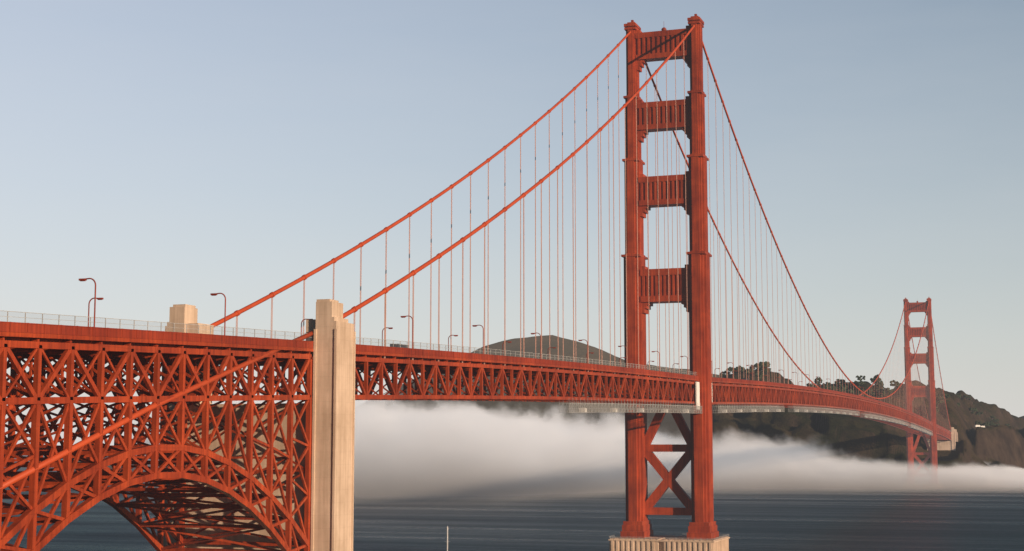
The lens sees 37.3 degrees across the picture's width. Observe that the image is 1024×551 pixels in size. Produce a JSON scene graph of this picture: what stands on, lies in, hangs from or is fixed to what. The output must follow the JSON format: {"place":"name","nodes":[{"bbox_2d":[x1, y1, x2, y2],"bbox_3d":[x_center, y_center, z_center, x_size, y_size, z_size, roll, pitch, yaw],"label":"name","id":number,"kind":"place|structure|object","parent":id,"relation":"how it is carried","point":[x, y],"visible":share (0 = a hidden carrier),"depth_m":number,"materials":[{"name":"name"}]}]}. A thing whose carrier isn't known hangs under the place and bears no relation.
{"place":"outdoors","nodes":[
{"label":"outdoors","id":0,"kind":"place"},
{"bbox_2d":[0,336,311,550],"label":"arch truss","id":1,"kind":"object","parent":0,"point":[91,478],"depth_m":250.97,"materials":[{"name":"red metal"}]},
{"bbox_2d":[74,335,719,476],"bbox_3d":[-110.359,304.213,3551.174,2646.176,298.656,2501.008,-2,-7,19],"label":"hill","id":2,"kind":"structure","parent":0,"point":[423,438],"depth_m":2571.13,"materials":[{"name":"white"}]},
{"bbox_2d":[0,331,949,432],"bbox_3d":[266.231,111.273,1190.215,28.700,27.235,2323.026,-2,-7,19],"label":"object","id":3,"kind":"structure","parent":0,"point":[19,336],"depth_m":271.52,"materials":[{"name":"red metal"}]},
{"bbox_2d":[0,310,691,374],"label":"safety fence posts","id":4,"kind":"object","parent":3,"relation":"on","point":[244,332],"visible":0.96,"depth_m":278.23,"materials":[{"name":"red metal"}]},
{"bbox_2d":[0,321,950,432],"bbox_3d":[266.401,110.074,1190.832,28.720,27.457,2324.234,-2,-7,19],"label":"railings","id":5,"kind":"object","parent":3,"relation":"on","point":[81,330],"visible":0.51,"depth_m":280.89,"materials":[{"name":"red metal"}]},
{"bbox_2d":[79,278,947,427],"bbox_3d":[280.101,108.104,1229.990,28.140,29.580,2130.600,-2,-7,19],"label":"street lamps","id":6,"kind":"object","parent":3,"relation":"on","point":[211,294],"visible":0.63,"depth_m":424.76,"materials":[{"name":"grey metal"}]},
{"bbox_2d":[0,0,1023,444],"label":"sky","id":7,"kind":"structure","parent":0,"point":[163,154],"materials":[{"name":"blue"}]},
{"bbox_2d":[1,455,1023,550],"bbox_3d":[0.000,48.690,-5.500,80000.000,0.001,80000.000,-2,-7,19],"label":"water","id":8,"kind":"structure","parent":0,"point":[503,513],"depth_m":1059.33,"materials":[{"name":"liquid"}]},
{"bbox_2d":[163,299,957,550],"bbox_3d":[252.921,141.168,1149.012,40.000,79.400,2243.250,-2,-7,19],"label":"concrete pylons","id":9,"kind":"object","parent":8,"relation":"on","point":[333,353],"visible":0.43,"depth_m":292.89,"materials":[{"name":"beige concrete"}]},
{"bbox_2d":[608,484,941,550],"bbox_3d":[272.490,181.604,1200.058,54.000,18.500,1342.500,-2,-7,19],"label":"tower piers","id":10,"kind":"structure","parent":8,"relation":"on","point":[677,543],"depth_m":604.30,"materials":[{"name":"concrete"}]},
{"bbox_2d":[611,533,728,540],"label":"pier railing","id":11,"kind":"object","parent":10,"relation":"on","point":[617,536],"visible":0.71,"depth_m":605.45,"materials":[{"name":"metal"}]},
{"bbox_2d":[620,14,938,538],"bbox_3d":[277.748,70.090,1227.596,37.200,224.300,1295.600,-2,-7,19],"label":"bridge towers","id":12,"kind":"structure","parent":10,"relation":"on","point":[691,288],"depth_m":625.42,"materials":[{"name":"red metal"}]},
{"bbox_2d":[0,25,950,488],"bbox_3d":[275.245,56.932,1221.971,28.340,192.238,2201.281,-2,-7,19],"label":"cables","id":13,"kind":"object","parent":12,"relation":"on","point":[196,385],"visible":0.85,"depth_m":385.29,"materials":[{"name":"paint"}]},
{"bbox_2d":[234,37,950,426],"bbox_3d":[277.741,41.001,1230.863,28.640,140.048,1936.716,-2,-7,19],"label":"cable bands","id":14,"kind":"object","parent":13,"relation":"attached to","point":[542,181],"visible":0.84,"depth_m":488.42,"materials":[{"name":"paint"}]},
{"bbox_2d":[236,41,949,431],"bbox_3d":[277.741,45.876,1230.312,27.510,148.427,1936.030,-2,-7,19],"label":"suspender ropes","id":15,"kind":"object","parent":13,"relation":"hanging from","point":[914,401],"visible":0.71,"depth_m":555.84,"materials":[{"name":"red metal"}]},
{"bbox_2d":[212,354,950,439],"bbox_3d":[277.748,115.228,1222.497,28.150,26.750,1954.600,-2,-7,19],"label":"stiffening truss","id":16,"kind":"object","parent":15,"relation":"hanging from","point":[657,388],"visible":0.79,"depth_m":455.12,"materials":[{"name":"red metal"}]},
{"bbox_2d":[559,398,932,435],"bbox_3d":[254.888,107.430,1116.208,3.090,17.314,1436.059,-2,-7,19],"label":"work platforms","id":17,"kind":"object","parent":16,"relation":"attached to","point":[872,414],"visible":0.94,"depth_m":660.25,"materials":[{"name":"metal"}]},
{"bbox_2d":[579,382,930,434],"bbox_3d":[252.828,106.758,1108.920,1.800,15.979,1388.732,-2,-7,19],"label":"work enclosures","id":18,"kind":"object","parent":17,"relation":"on","point":[684,410],"visible":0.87,"depth_m":606.63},
{"bbox_2d":[390,344,745,379],"bbox_3d":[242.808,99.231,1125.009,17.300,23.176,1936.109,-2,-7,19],"label":"traffic","id":19,"kind":"object","parent":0,"point":[394,345],"depth_m":345.39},
{"bbox_2d":[656,371,1023,486],"bbox_3d":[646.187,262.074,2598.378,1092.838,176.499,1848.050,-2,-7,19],"label":"headland terrain","id":20,"kind":"structure","parent":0,"point":[786,447],"depth_m":1975.57,"materials":[{"name":"brown soil"}]},
{"bbox_2d":[730,367,995,421],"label":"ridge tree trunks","id":21,"kind":"object","parent":20,"relation":"on","point":[859,387],"visible":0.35,"depth_m":2367.64,"materials":[{"name":"brown plant"}]},
{"bbox_2d":[718,361,1009,425],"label":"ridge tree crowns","id":22,"kind":"object","parent":21,"relation":"on","point":[840,387],"visible":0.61,"depth_m":2377.33,"materials":[{"name":"green plant"}]},
{"bbox_2d":[974,425,999,483],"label":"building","id":23,"kind":"structure","parent":20,"relation":"on","point":[991,480],"depth_m":1894.21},
{"bbox_2d":[984,484,1006,486],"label":"lime point platform","id":24,"kind":"structure","parent":20,"relation":"on","point":[996,485],"depth_m":1886.75,"materials":[{"name":"concrete"}]}
]}

